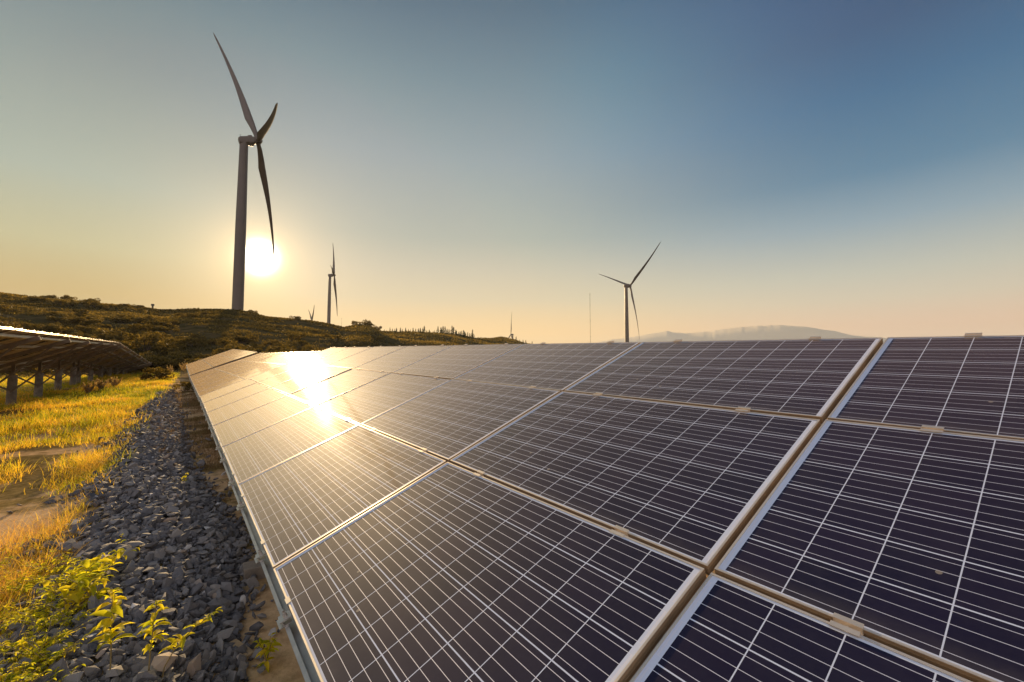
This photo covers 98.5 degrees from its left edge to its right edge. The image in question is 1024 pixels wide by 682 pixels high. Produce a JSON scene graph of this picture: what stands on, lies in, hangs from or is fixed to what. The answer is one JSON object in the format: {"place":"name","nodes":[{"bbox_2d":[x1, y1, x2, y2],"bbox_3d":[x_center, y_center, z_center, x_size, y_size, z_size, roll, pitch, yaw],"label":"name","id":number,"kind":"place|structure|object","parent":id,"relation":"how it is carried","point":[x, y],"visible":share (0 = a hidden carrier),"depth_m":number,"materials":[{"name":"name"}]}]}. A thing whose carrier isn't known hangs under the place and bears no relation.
{"place":"outdoors","nodes":[
{"label":"outdoors","id":0,"kind":"place"},
{"bbox_2d":[0,371,179,661],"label":"grass","id":1,"kind":"structure","parent":0,"point":[87,408],"depth_m":9.60,"materials":[{"name":"yellow plant"}]},
{"bbox_2d":[0,389,279,681],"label":"gravel","id":2,"kind":"structure","parent":0,"point":[178,517],"depth_m":3.05,"materials":[{"name":"grey gravel"}]},
{"bbox_2d":[0,654,18,663],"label":"weed","id":3,"kind":"object","parent":2,"relation":"on","point":[13,659],"visible":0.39,"depth_m":2.09,"materials":[{"name":"green plant"}]},
{"bbox_2d":[0,661,51,681],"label":"weed","id":4,"kind":"object","parent":2,"relation":"on","point":[26,679],"visible":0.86,"depth_m":1.86,"materials":[{"name":"green plant"}]},
{"bbox_2d":[4,570,48,597],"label":"weed","id":5,"kind":"object","parent":2,"relation":"on","point":[25,588],"visible":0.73,"depth_m":2.79,"materials":[{"name":"green plant"}]},
{"bbox_2d":[0,617,68,653],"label":"weed","id":6,"kind":"object","parent":2,"relation":"on","point":[10,647],"visible":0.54,"depth_m":2.10,"materials":[{"name":"green plant"}]},
{"bbox_2d":[11,635,68,649],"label":"weed","id":7,"kind":"object","parent":2,"relation":"on","point":[38,642],"visible":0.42,"depth_m":2.14,"materials":[{"name":"green plant"}]},
{"bbox_2d":[11,629,71,666],"bbox_3d":[-2.176,1.477,2.039,0.203,0.141,0.193,-3,-4,38],"label":"weed","id":8,"kind":"object","parent":2,"relation":"on","point":[52,643],"visible":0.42,"depth_m":2.05,"materials":[{"name":"green plant"}]},
{"bbox_2d":[8,603,79,633],"bbox_3d":[-2.441,1.492,2.287,0.274,0.182,0.245,2,-4,-30],"label":"weed","id":9,"kind":"object","parent":2,"relation":"on","point":[42,625],"visible":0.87,"depth_m":2.30,"materials":[{"name":"green plant"}]},
{"bbox_2d":[7,642,81,675],"bbox_3d":[-2.106,1.471,2.006,0.233,0.145,0.172,2,-4,-25],"label":"weed","id":10,"kind":"object","parent":2,"relation":"on","point":[63,654],"visible":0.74,"depth_m":2.00,"materials":[{"name":"green plant"}]},
{"bbox_2d":[27,574,75,594],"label":"weed","id":11,"kind":"object","parent":2,"relation":"on","point":[59,584],"visible":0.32,"depth_m":2.70,"materials":[{"name":"green plant"}]},
{"bbox_2d":[26,588,77,611],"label":"weed","id":12,"kind":"object","parent":2,"relation":"on","point":[44,605],"visible":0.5,"depth_m":2.48,"materials":[{"name":"green plant"}]},
{"bbox_2d":[34,579,78,602],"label":"weed","id":13,"kind":"object","parent":2,"relation":"on","point":[47,598],"visible":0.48,"depth_m":2.57,"materials":[{"name":"green plant"}]},
{"bbox_2d":[14,629,99,667],"bbox_3d":[-2.106,1.457,2.007,0.300,0.170,0.166,1,-4,-9],"label":"weed","id":14,"kind":"object","parent":2,"relation":"on","point":[40,651],"visible":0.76,"depth_m":2.02,"materials":[{"name":"green plant"}]},
{"bbox_2d":[34,553,83,573],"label":"weed","id":15,"kind":"object","parent":2,"relation":"on","point":[63,567],"visible":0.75,"depth_m":3.02,"materials":[{"name":"green plant"}]},
{"bbox_2d":[54,595,68,608],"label":"weed","id":16,"kind":"object","parent":2,"relation":"on","point":[60,605],"visible":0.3,"depth_m":2.53,"materials":[{"name":"green plant"}]},
{"bbox_2d":[50,664,85,681],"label":"weed","id":17,"kind":"object","parent":2,"relation":"on","point":[55,674],"visible":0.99,"depth_m":1.91,"materials":[{"name":"green plant"}]},
{"bbox_2d":[51,576,91,586],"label":"weed","id":18,"kind":"object","parent":2,"relation":"on","point":[64,581],"visible":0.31,"depth_m":2.69,"materials":[{"name":"green plant"}]},
{"bbox_2d":[52,593,95,617],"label":"weed","id":19,"kind":"object","parent":2,"relation":"on","point":[79,602],"visible":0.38,"depth_m":2.46,"materials":[{"name":"green plant"}]},
{"bbox_2d":[36,565,113,618],"bbox_3d":[-2.459,1.444,2.497,0.313,0.271,0.241,3,-5,-41],"label":"weed","id":20,"kind":"object","parent":2,"relation":"on","point":[71,596],"visible":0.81,"depth_m":2.48,"materials":[{"name":"green plant"}]},
{"bbox_2d":[67,559,101,590],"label":"weed","id":21,"kind":"object","parent":2,"relation":"on","point":[87,564],"visible":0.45,"depth_m":2.66,"materials":[{"name":"green plant"}]},
{"bbox_2d":[61,554,115,578],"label":"weed","id":22,"kind":"object","parent":2,"relation":"on","point":[67,572],"visible":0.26,"depth_m":2.78,"materials":[{"name":"green plant"}]},
{"bbox_2d":[65,563,112,612],"bbox_3d":[-2.424,1.437,2.533,0.184,0.263,0.209,-2,-4,30],"label":"weed","id":23,"kind":"object","parent":2,"relation":"on","point":[98,594],"visible":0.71,"depth_m":2.52,"materials":[{"name":"green plant"}]},
{"bbox_2d":[88,587,135,679],"bbox_3d":[-1.786,1.328,1.962,0.154,0.448,0.161,0,-4,0],"label":"weed","id":24,"kind":"object","parent":2,"relation":"on","point":[106,623],"visible":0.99,"depth_m":1.96,"materials":[{"name":"green plant"}]},
{"bbox_2d":[137,600,172,670],"bbox_3d":[-1.629,1.383,2.003,0.126,0.395,0.121,-3,-4,38],"label":"plant","id":25,"kind":"object","parent":2,"relation":"on","point":[149,630],"visible":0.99,"depth_m":2.00,"materials":[{"name":"green plant"}]},
{"bbox_2d":[159,607,222,680],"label":"plant","id":26,"kind":"object","parent":2,"relation":"on","point":[174,641],"visible":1,"depth_m":2.03,"materials":[{"name":"green plant"}]},
{"bbox_2d":[230,639,253,659],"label":"stones","id":27,"kind":"object","parent":2,"relation":"on","point":[249,651],"visible":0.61,"depth_m":2.36,"materials":[{"name":"grey stone"}]},
{"bbox_2d":[243,560,265,582],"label":"concrete block","id":28,"kind":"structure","parent":2,"relation":"on","point":[250,568],"depth_m":3.16,"materials":[{"name":"grey concrete"}]},
{"bbox_2d":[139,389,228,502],"bbox_3d":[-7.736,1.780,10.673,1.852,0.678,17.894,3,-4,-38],"label":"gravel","id":29,"kind":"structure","parent":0,"point":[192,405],"depth_m":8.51,"materials":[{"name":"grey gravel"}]},
{"bbox_2d":[0,302,827,681],"bbox_3d":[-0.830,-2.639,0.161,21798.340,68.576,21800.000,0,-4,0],"label":"ground","id":30,"kind":"structure","parent":0,"point":[284,664],"depth_m":5.83,"materials":[{"name":"soil"}]},
{"bbox_2d":[0,304,12,310],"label":"shrub","id":31,"kind":"object","parent":30,"relation":"on","point":[6,307],"visible":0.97,"depth_m":93.34,"materials":[{"name":"green plant"}]},
{"bbox_2d":[0,579,17,600],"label":"weed","id":32,"kind":"object","parent":30,"relation":"on","point":[7,581],"visible":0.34,"depth_m":2.92,"materials":[{"name":"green plant"}]},
{"bbox_2d":[0,321,24,329],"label":"shrub","id":33,"kind":"object","parent":30,"relation":"on","point":[2,324],"visible":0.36,"depth_m":68.90,"materials":[{"name":"green plant"}]},
{"bbox_2d":[0,595,26,613],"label":"weed","id":34,"kind":"object","parent":30,"relation":"on","point":[13,604],"visible":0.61,"depth_m":2.65,"materials":[{"name":"green plant"}]},
{"bbox_2d":[0,610,38,633],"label":"weed","id":35,"kind":"object","parent":30,"relation":"on","point":[5,623],"visible":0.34,"depth_m":2.39,"materials":[{"name":"green plant"}]},
{"bbox_2d":[6,608,32,620],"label":"weed","id":36,"kind":"object","parent":30,"relation":"on","point":[17,613],"visible":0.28,"depth_m":2.51,"materials":[{"name":"green plant"}]},
{"bbox_2d":[0,599,41,620],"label":"weed","id":37,"kind":"object","parent":30,"relation":"on","point":[6,610],"visible":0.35,"depth_m":2.53,"materials":[{"name":"green plant"}]},
{"bbox_2d":[11,321,42,329],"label":"shrub","id":38,"kind":"object","parent":30,"relation":"on","point":[25,325],"visible":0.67,"depth_m":75.59,"materials":[{"name":"green plant"}]},
{"bbox_2d":[22,296,44,301],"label":"shrub","id":39,"kind":"object","parent":30,"relation":"on","point":[31,299],"visible":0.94,"depth_m":123.51,"materials":[{"name":"green plant"}]},
{"bbox_2d":[20,596,54,622],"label":"weed","id":40,"kind":"object","parent":30,"relation":"on","point":[40,615],"visible":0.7,"depth_m":2.44,"materials":[{"name":"green plant"}]},
{"bbox_2d":[18,573,58,586],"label":"weed","id":41,"kind":"object","parent":30,"relation":"on","point":[31,580],"visible":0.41,"depth_m":2.88,"materials":[{"name":"green plant"}]},
{"bbox_2d":[22,557,63,575],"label":"weed","id":42,"kind":"object","parent":30,"relation":"on","point":[34,567],"visible":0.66,"depth_m":3.05,"materials":[{"name":"green plant"}]},
{"bbox_2d":[27,324,62,333],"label":"shrub","id":43,"kind":"object","parent":30,"relation":"on","point":[47,329],"visible":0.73,"depth_m":72.59,"materials":[{"name":"green plant"}]},
{"bbox_2d":[0,611,90,658],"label":"weed","id":44,"kind":"object","parent":30,"relation":"on","point":[48,645],"visible":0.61,"depth_m":2.12,"materials":[{"name":"green plant"}]},
{"bbox_2d":[21,549,69,569],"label":"weed","id":45,"kind":"object","parent":30,"relation":"on","point":[48,560],"visible":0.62,"depth_m":3.14,"materials":[{"name":"green plant"}]},
{"bbox_2d":[19,630,72,661],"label":"weed","id":46,"kind":"object","parent":30,"relation":"on","point":[33,654],"visible":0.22,"depth_m":2.13,"materials":[{"name":"green plant"}]},
{"bbox_2d":[29,366,69,374],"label":"shrub","id":47,"kind":"object","parent":30,"relation":"on","point":[45,371],"visible":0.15,"depth_m":35.66,"materials":[{"name":"green plant"}]},
{"bbox_2d":[46,321,73,333],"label":"shrub","id":48,"kind":"object","parent":30,"relation":"on","point":[64,330],"visible":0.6,"depth_m":74.72,"materials":[{"name":"green plant"}]},
{"bbox_2d":[46,314,73,321],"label":"shrub","id":49,"kind":"object","parent":30,"relation":"on","point":[51,318],"visible":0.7,"depth_m":89.69,"materials":[{"name":"green plant"}]},
{"bbox_2d":[0,326,120,405],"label":"solar array","id":50,"kind":"object","parent":30,"relation":"on","point":[21,348],"visible":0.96,"depth_m":14.09,"materials":[{"name":"glass"}]},
{"bbox_2d":[53,297,75,304],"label":"shrub","id":51,"kind":"object","parent":30,"relation":"on","point":[60,301],"visible":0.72,"depth_m":126.21,"materials":[{"name":"green plant"}]},
{"bbox_2d":[45,603,99,626],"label":"weed","id":52,"kind":"object","parent":30,"relation":"on","point":[67,622],"visible":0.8,"depth_m":2.34,"materials":[{"name":"green plant"}]},
{"bbox_2d":[61,314,89,324],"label":"shrub","id":53,"kind":"object","parent":30,"relation":"on","point":[77,319],"visible":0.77,"depth_m":88.06,"materials":[{"name":"green plant"}]},
{"bbox_2d":[64,308,89,314],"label":"shrub","id":54,"kind":"object","parent":30,"relation":"on","point":[81,311],"visible":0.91,"depth_m":102.39,"materials":[{"name":"green plant"}]},
{"bbox_2d":[73,325,98,332],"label":"shrub","id":55,"kind":"object","parent":30,"relation":"on","point":[81,328],"visible":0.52,"depth_m":79.00,"materials":[{"name":"green plant"}]},
{"bbox_2d":[80,381,98,393],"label":"dry plant","id":56,"kind":"object","parent":30,"relation":"on","point":[88,387],"visible":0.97,"depth_m":17.22,"materials":[{"name":"brown plant"}]},
{"bbox_2d":[83,301,103,307],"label":"shrub","id":57,"kind":"object","parent":30,"relation":"on","point":[96,303],"visible":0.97,"depth_m":128.29,"materials":[{"name":"green plant"}]},
{"bbox_2d":[43,342,149,382],"bbox_3d":[-26.521,2.145,29.502,3.094,2.112,18.290,-26,9,-35],"label":"solar array","id":58,"kind":"object","parent":30,"relation":"on","point":[120,359],"visible":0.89,"depth_m":27.19,"materials":[{"name":"glass"}]},
{"bbox_2d":[92,378,110,389],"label":"dry plant","id":59,"kind":"object","parent":30,"relation":"on","point":[99,385],"visible":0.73,"depth_m":18.21,"materials":[{"name":"brown plant"}]},
{"bbox_2d":[72,547,139,578],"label":"weed","id":60,"kind":"object","parent":30,"relation":"on","point":[106,560],"visible":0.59,"depth_m":2.80,"materials":[{"name":"green plant"}]},
{"bbox_2d":[92,328,129,340],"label":"shrub","id":61,"kind":"object","parent":30,"relation":"on","point":[101,331],"visible":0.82,"depth_m":71.28,"materials":[{"name":"green plant"}]},
{"bbox_2d":[109,377,122,385],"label":"dry plant","id":62,"kind":"object","parent":30,"relation":"on","point":[115,381],"visible":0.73,"depth_m":19.51,"materials":[{"name":"brown plant"}]},
{"bbox_2d":[109,335,135,342],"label":"shrub","id":63,"kind":"object","parent":30,"relation":"on","point":[118,338],"visible":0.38,"depth_m":71.40,"materials":[{"name":"green plant"}]},
{"bbox_2d":[123,316,143,322],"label":"shrub","id":64,"kind":"object","parent":30,"relation":"on","point":[140,319],"visible":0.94,"depth_m":105.19,"materials":[{"name":"green plant"}]},
{"bbox_2d":[124,362,151,372],"bbox_3d":[-36.627,2.551,43.005,3.094,1.708,15.008,-25,12,-34],"label":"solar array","id":65,"kind":"object","parent":30,"relation":"on","point":[148,365],"visible":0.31,"depth_m":38.22,"materials":[{"name":"glass"}]},
{"bbox_2d":[127,323,152,330],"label":"shrub","id":66,"kind":"object","parent":30,"relation":"on","point":[149,326],"visible":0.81,"depth_m":87.18,"materials":[{"name":"green plant"}]},
{"bbox_2d":[123,332,167,351],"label":"shrub","id":67,"kind":"object","parent":30,"relation":"on","point":[144,340],"visible":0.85,"depth_m":65.26,"materials":[{"name":"green plant"}]},
{"bbox_2d":[139,369,166,379],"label":"bushy weed","id":68,"kind":"object","parent":30,"relation":"on","point":[146,376],"visible":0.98,"depth_m":24.20,"materials":[{"name":"green plant"}]},
{"bbox_2d":[147,319,168,324],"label":"shrub","id":69,"kind":"object","parent":30,"relation":"on","point":[156,322],"visible":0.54,"depth_m":99.14,"materials":[{"name":"green plant"}]},
{"bbox_2d":[142,366,174,378],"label":"bushy weed","id":70,"kind":"object","parent":30,"relation":"on","point":[166,371],"visible":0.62,"depth_m":24.76,"materials":[{"name":"green plant"}]},
{"bbox_2d":[144,355,178,368],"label":"shrub","id":71,"kind":"object","parent":30,"relation":"on","point":[160,360],"visible":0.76,"depth_m":41.31,"materials":[{"name":"green plant"}]},
{"bbox_2d":[141,354,188,368],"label":"shrub","id":72,"kind":"object","parent":30,"relation":"on","point":[176,357],"visible":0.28,"depth_m":43.84,"materials":[{"name":"green plant"}]},
{"bbox_2d":[154,325,179,331],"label":"shrub","id":73,"kind":"object","parent":30,"relation":"on","point":[162,328],"visible":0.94,"depth_m":92.17,"materials":[{"name":"green plant"}]},
{"bbox_2d":[153,361,180,368],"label":"shrub","id":74,"kind":"object","parent":30,"relation":"on","point":[168,366],"visible":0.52,"depth_m":42.07,"materials":[{"name":"green plant"}]},
{"bbox_2d":[150,340,185,352],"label":"shrub","id":75,"kind":"object","parent":30,"relation":"on","point":[171,346],"visible":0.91,"depth_m":63.22,"materials":[{"name":"green plant"}]},
{"bbox_2d":[159,322,178,327],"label":"shrub","id":76,"kind":"object","parent":30,"relation":"on","point":[165,324],"visible":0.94,"depth_m":99.56,"materials":[{"name":"green plant"}]},
{"bbox_2d":[163,337,186,345],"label":"shrub","id":77,"kind":"object","parent":30,"relation":"on","point":[172,340],"visible":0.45,"depth_m":70.75,"materials":[{"name":"green plant"}]},
{"bbox_2d":[171,381,193,391],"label":"bushy weed","id":78,"kind":"object","parent":30,"relation":"on","point":[187,385],"visible":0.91,"depth_m":17.58,"materials":[{"name":"green plant"}]},
{"bbox_2d":[167,349,203,358],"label":"shrub","id":79,"kind":"object","parent":30,"relation":"on","point":[184,353],"visible":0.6,"depth_m":54.56,"materials":[{"name":"green plant"}]},
{"bbox_2d":[177,337,207,346],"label":"shrub","id":80,"kind":"object","parent":30,"relation":"on","point":[193,341],"visible":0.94,"depth_m":73.38,"materials":[{"name":"green plant"}]},
{"bbox_2d":[200,337,222,344],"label":"shrub","id":81,"kind":"object","parent":30,"relation":"on","point":[211,342],"visible":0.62,"depth_m":77.13,"materials":[{"name":"green plant"}]},
{"bbox_2d":[186,349,257,376],"bbox_3d":[-17.919,1.763,27.151,3.094,1.396,13.367,-25,15,-34],"label":"solar array","id":82,"kind":"object","parent":30,"relation":"on","point":[213,361],"visible":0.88,"depth_m":24.97,"materials":[{"name":"glass"}]},
{"bbox_2d":[211,347,234,354],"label":"shrub","id":83,"kind":"object","parent":30,"relation":"on","point":[218,351],"visible":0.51,"depth_m":59.84,"materials":[{"name":"green plant"}]},
{"bbox_2d":[215,338,246,348],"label":"shrub","id":84,"kind":"object","parent":30,"relation":"on","point":[222,343],"visible":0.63,"depth_m":71.90,"materials":[{"name":"green plant"}]},
{"bbox_2d":[222,329,241,336],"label":"shrub","id":85,"kind":"object","parent":30,"relation":"on","point":[237,333],"visible":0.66,"depth_m":90.07,"materials":[{"name":"green plant"}]},
{"bbox_2d":[224,342,255,350],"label":"shrub","id":86,"kind":"object","parent":30,"relation":"on","point":[233,346],"visible":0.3,"depth_m":65.36,"materials":[{"name":"green plant"}]},
{"bbox_2d":[231,332,257,343],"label":"shrub","id":87,"kind":"object","parent":30,"relation":"on","point":[252,337],"visible":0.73,"depth_m":83.67,"materials":[{"name":"green plant"}]},
{"bbox_2d":[213,33,277,309],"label":"wind turbine","id":88,"kind":"object","parent":30,"relation":"on","point":[245,142],"visible":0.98,"depth_m":203.21,"materials":[{"name":"paint"}]},
{"bbox_2d":[189,351,319,402],"bbox_3d":[-9.759,1.508,16.236,3.113,1.196,13.367,-24,13,-35],"label":"solar array","id":89,"kind":"object","parent":30,"relation":"on","point":[210,380],"visible":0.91,"depth_m":14.15,"materials":[{"name":"glass"}]},
{"bbox_2d":[0,292,529,377],"bbox_3d":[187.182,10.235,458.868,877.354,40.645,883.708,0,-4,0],"label":"scrub","id":90,"kind":"object","parent":30,"relation":"on","point":[15,301],"visible":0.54,"depth_m":124.68,"materials":[{"name":"green plant"}]},
{"bbox_2d":[252,632,281,672],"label":"weed","id":91,"kind":"object","parent":30,"relation":"on","point":[270,644],"visible":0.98,"depth_m":2.23,"materials":[{"name":"green plant"}]},
{"bbox_2d":[266,345,290,351],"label":"shrub","id":92,"kind":"object","parent":30,"relation":"on","point":[277,348],"visible":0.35,"depth_m":70.85,"materials":[{"name":"green plant"}]},
{"bbox_2d":[268,347,296,352],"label":"shrub","id":93,"kind":"object","parent":30,"relation":"on","point":[291,350],"visible":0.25,"depth_m":68.97,"materials":[{"name":"green plant"}]},
{"bbox_2d":[287,332,305,340],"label":"shrub","id":94,"kind":"object","parent":30,"relation":"on","point":[295,337],"visible":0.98,"depth_m":97.77,"materials":[{"name":"green plant"}]},
{"bbox_2d":[292,340,308,346],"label":"shrub","id":95,"kind":"object","parent":30,"relation":"on","point":[302,342],"visible":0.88,"depth_m":86.61,"materials":[{"name":"green plant"}]},
{"bbox_2d":[290,344,312,350],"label":"shrub","id":96,"kind":"object","parent":30,"relation":"on","point":[310,347],"visible":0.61,"depth_m":79.82,"materials":[{"name":"green plant"}]},
{"bbox_2d":[327,247,336,322],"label":"wind turbine","id":97,"kind":"object","parent":30,"relation":"on","point":[329,297],"visible":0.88,"depth_m":615.78,"materials":[{"name":"paint"}]},
{"bbox_2d":[198,333,1023,681],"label":"solar array","id":98,"kind":"object","parent":30,"relation":"on","point":[838,509],"visible":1,"depth_m":1.71,"materials":[{"name":"glass"}]},
{"bbox_2d":[600,243,659,341],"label":"wind turbine","id":99,"kind":"object","parent":30,"relation":"on","point":[626,286],"visible":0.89,"depth_m":494.05,"materials":[{"name":"paint"}]},
{"bbox_2d":[0,0,1023,343],"label":"sky","id":100,"kind":"structure","parent":0,"point":[851,167],"materials":[{"name":"blue"}]},
{"bbox_2d":[598,325,886,342],"bbox_3d":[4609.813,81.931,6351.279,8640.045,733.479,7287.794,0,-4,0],"label":"mountains","id":101,"kind":"structure","parent":0,"point":[769,332],"depth_m":6853.09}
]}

